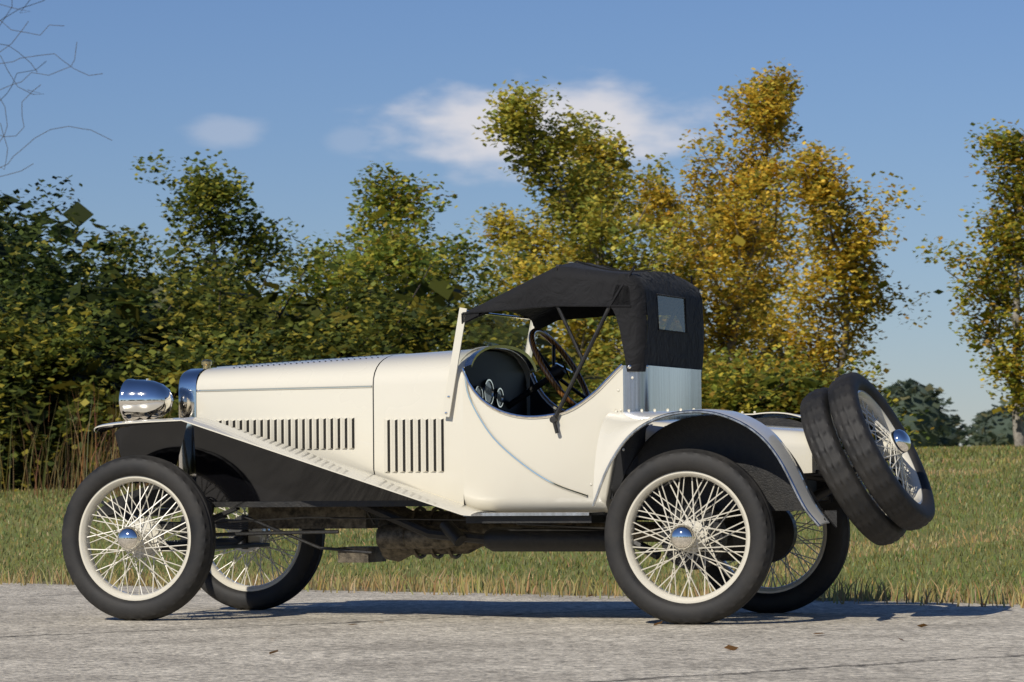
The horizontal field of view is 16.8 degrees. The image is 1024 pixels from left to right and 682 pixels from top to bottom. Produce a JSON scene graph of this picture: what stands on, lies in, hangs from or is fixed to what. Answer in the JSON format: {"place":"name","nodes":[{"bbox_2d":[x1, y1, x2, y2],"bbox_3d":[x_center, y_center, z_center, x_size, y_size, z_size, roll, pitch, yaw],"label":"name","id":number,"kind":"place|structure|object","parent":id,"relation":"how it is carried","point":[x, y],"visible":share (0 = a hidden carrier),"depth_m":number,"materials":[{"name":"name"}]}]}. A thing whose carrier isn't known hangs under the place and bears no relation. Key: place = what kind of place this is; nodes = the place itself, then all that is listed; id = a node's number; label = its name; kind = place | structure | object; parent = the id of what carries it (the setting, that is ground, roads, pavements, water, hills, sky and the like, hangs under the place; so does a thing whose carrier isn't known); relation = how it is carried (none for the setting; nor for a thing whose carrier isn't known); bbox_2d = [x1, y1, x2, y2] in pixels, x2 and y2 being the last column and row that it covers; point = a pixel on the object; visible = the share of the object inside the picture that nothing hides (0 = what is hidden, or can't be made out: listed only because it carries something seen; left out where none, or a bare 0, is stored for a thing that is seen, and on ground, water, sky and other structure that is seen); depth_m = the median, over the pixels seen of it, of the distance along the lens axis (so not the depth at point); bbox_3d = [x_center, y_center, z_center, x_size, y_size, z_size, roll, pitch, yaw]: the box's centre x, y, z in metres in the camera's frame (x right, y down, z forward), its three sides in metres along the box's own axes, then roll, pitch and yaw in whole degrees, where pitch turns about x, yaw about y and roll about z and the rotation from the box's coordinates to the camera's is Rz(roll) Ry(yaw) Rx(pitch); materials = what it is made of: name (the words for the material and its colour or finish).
{"place":"outdoors","nodes":[
{"label":"outdoors","id":0,"kind":"place"},
{"bbox_2d":[0,385,1023,607],"bbox_3d":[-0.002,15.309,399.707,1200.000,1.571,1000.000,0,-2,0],"label":"ground","id":1,"kind":"structure","parent":0,"point":[861,538],"depth_m":21.32,"materials":[{"name":"green plant"}]},
{"bbox_2d":[0,0,110,176],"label":"bare tree","id":2,"kind":"object","parent":1,"relation":"on","point":[26,77],"visible":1,"depth_m":70.26,"materials":[{"name":"grey plant"}]},
{"bbox_2d":[0,206,145,370],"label":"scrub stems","id":3,"kind":"object","parent":1,"relation":"on","point":[62,238],"visible":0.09,"depth_m":48.38,"materials":[{"name":"green plant"}]},
{"bbox_2d":[0,175,162,329],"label":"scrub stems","id":4,"kind":"object","parent":1,"relation":"on","point":[80,214],"visible":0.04,"depth_m":54.90,"materials":[{"name":"green plant"}]},
{"bbox_2d":[11,222,213,319],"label":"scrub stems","id":5,"kind":"object","parent":1,"relation":"on","point":[136,284],"visible":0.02,"depth_m":55.22,"materials":[{"name":"green plant"}]},
{"bbox_2d":[0,211,257,427],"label":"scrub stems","id":6,"kind":"object","parent":1,"relation":"on","point":[131,310],"visible":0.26,"depth_m":46.80,"materials":[{"name":"green plant"}]},
{"bbox_2d":[0,295,287,490],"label":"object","id":7,"kind":"object","parent":1,"relation":"on","point":[39,374],"visible":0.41,"depth_m":42.11,"materials":[{"name":"green plant"}]},
{"bbox_2d":[92,226,324,315],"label":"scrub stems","id":8,"kind":"object","parent":1,"relation":"on","point":[145,235],"visible":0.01,"depth_m":59.76,"materials":[{"name":"green plant"}]},
{"bbox_2d":[132,149,307,303],"bbox_3d":[-4.867,-0.470,58.008,2.514,5.369,3.233,-2,-2,25],"label":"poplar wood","id":9,"kind":"object","parent":1,"relation":"on","point":[205,193],"visible":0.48,"depth_m":57.56,"materials":[{"name":"green plant"}]},
{"bbox_2d":[88,273,434,365],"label":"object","id":10,"kind":"object","parent":1,"relation":"on","point":[317,346],"visible":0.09,"depth_m":47.35,"materials":[{"name":"green plant"}]},
{"bbox_2d":[84,268,446,352],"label":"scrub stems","id":11,"kind":"object","parent":1,"relation":"on","point":[164,289],"depth_m":51.22,"materials":[{"name":"green plant"}]},
{"bbox_2d":[149,222,446,333],"bbox_3d":[-3.599,0.127,53.684,5.433,4.013,2.884,1,-3,-41],"label":"sapling wood","id":12,"kind":"object","parent":1,"relation":"on","point":[401,257],"visible":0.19,"depth_m":54.14,"materials":[{"name":"green plant"}]},
{"bbox_2d":[121,237,617,409],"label":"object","id":13,"kind":"object","parent":1,"relation":"on","point":[478,330],"visible":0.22,"depth_m":49.04,"materials":[{"name":"green plant"}]},
{"bbox_2d":[288,162,457,351],"bbox_3d":[-2.280,-0.469,59.448,2.858,5.349,3.576,-1,-2,8],"label":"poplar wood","id":14,"kind":"object","parent":1,"relation":"on","point":[401,205],"visible":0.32,"depth_m":59.45,"materials":[{"name":"green plant"}]},
{"bbox_2d":[347,222,491,347],"bbox_3d":[-1.976,0.033,64.021,3.109,4.595,2.831,-1,-2,18],"label":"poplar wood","id":15,"kind":"object","parent":1,"relation":"on","point":[459,245],"visible":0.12,"depth_m":64.21,"materials":[{"name":"green plant"}]},
{"bbox_2d":[0,583,1023,681],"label":"road","id":16,"kind":"structure","parent":1,"relation":"on","point":[58,633],"depth_m":12.42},
{"bbox_2d":[62,261,934,624],"bbox_3d":[-0.010,0.423,14.637,3.620,1.489,1.390,-1,-2,20],"label":"vintage car","id":17,"kind":"object","parent":16,"relation":"on","point":[494,449],"visible":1,"depth_m":14.35,"materials":[{"name":"beige paint"}]},
{"bbox_2d":[269,594,984,653],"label":"fallen leaves","id":18,"kind":"object","parent":16,"relation":"on","point":[729,647],"visible":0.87,"depth_m":12.69,"materials":[{"name":"brown plant"}]},
{"bbox_2d":[464,262,574,375],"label":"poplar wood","id":19,"kind":"object","parent":1,"relation":"on","point":[524,339],"visible":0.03,"depth_m":66.45,"materials":[{"name":"green plant"}]},
{"bbox_2d":[465,202,623,373],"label":"tree","id":20,"kind":"object","parent":1,"relation":"on","point":[504,229],"visible":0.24,"depth_m":69.95,"materials":[{"name":"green plant"}]},
{"bbox_2d":[476,112,647,378],"bbox_3d":[0.954,-0.995,64.361,3.262,6.596,3.139,0,-2,0],"label":"tree","id":21,"kind":"object","parent":1,"relation":"on","point":[577,326],"visible":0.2,"depth_m":64.47,"materials":[{"name":"green plant"}]},
{"bbox_2d":[530,370,594,403],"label":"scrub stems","id":22,"kind":"object","parent":1,"relation":"on","point":[571,396],"depth_m":50.66,"materials":[{"name":"green plant"}]},
{"bbox_2d":[472,76,696,374],"bbox_3d":[1.338,-1.212,61.671,4.079,6.762,3.334,0,-2,0],"label":"tree","id":23,"kind":"object","parent":1,"relation":"on","point":[518,127],"visible":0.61,"depth_m":61.23,"materials":[{"name":"green plant"}]},
{"bbox_2d":[534,345,769,409],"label":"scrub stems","id":24,"kind":"object","parent":1,"relation":"on","point":[604,347],"visible":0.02,"depth_m":54.47,"materials":[{"name":"green plant"}]},
{"bbox_2d":[590,344,788,411],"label":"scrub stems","id":25,"kind":"object","parent":1,"relation":"on","point":[709,363],"visible":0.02,"depth_m":55.05,"materials":[{"name":"green plant"}]},
{"bbox_2d":[625,168,764,370],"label":"tree","id":26,"kind":"object","parent":1,"relation":"on","point":[662,201],"visible":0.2,"depth_m":70.16,"materials":[{"name":"plant"}]},
{"bbox_2d":[602,372,811,409],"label":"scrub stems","id":27,"kind":"object","parent":1,"relation":"on","point":[735,406],"depth_m":53.92,"materials":[{"name":"green plant"}]},
{"bbox_2d":[536,344,933,451],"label":"leafy shrubs","id":28,"kind":"object","parent":1,"relation":"on","point":[731,389],"visible":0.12,"depth_m":53.12,"materials":[{"name":"green plant"}]},
{"bbox_2d":[642,60,830,377],"bbox_3d":[4.045,-1.529,63.283,3.694,7.426,3.641,0,-2,0],"label":"tree","id":29,"kind":"object","parent":1,"relation":"on","point":[748,184],"visible":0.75,"depth_m":63.19,"materials":[{"name":"plant"}]},
{"bbox_2d":[690,185,828,375],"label":"tree","id":30,"kind":"object","parent":1,"relation":"on","point":[766,278],"visible":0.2,"depth_m":70.92,"materials":[{"name":"plant"}]},
{"bbox_2d":[756,359,910,434],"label":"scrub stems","id":31,"kind":"object","parent":1,"relation":"on","point":[897,405],"visible":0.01,"depth_m":61.76,"materials":[{"name":"green plant"}]},
{"bbox_2d":[767,140,931,383],"bbox_3d":[5.931,-0.699,60.375,2.982,5.516,3.427,0,-2,0],"label":"tree","id":32,"kind":"object","parent":1,"relation":"on","point":[822,184],"visible":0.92,"depth_m":59.98,"materials":[{"name":"plant"}]},
{"bbox_2d":[879,378,1023,446],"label":"trees","id":33,"kind":"object","parent":1,"relation":"on","point":[912,395],"visible":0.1,"depth_m":538.54,"materials":[{"name":"green plant"}]},
{"bbox_2d":[912,118,1023,446],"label":"tree","id":34,"kind":"object","parent":1,"relation":"on","point":[1009,239],"visible":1,"depth_m":60.23,"materials":[{"name":"green plant"}]},
{"bbox_2d":[0,0,1023,445],"label":"sky","id":35,"kind":"structure","parent":0,"point":[299,97],"materials":[{"name":"blue"}]}
]}

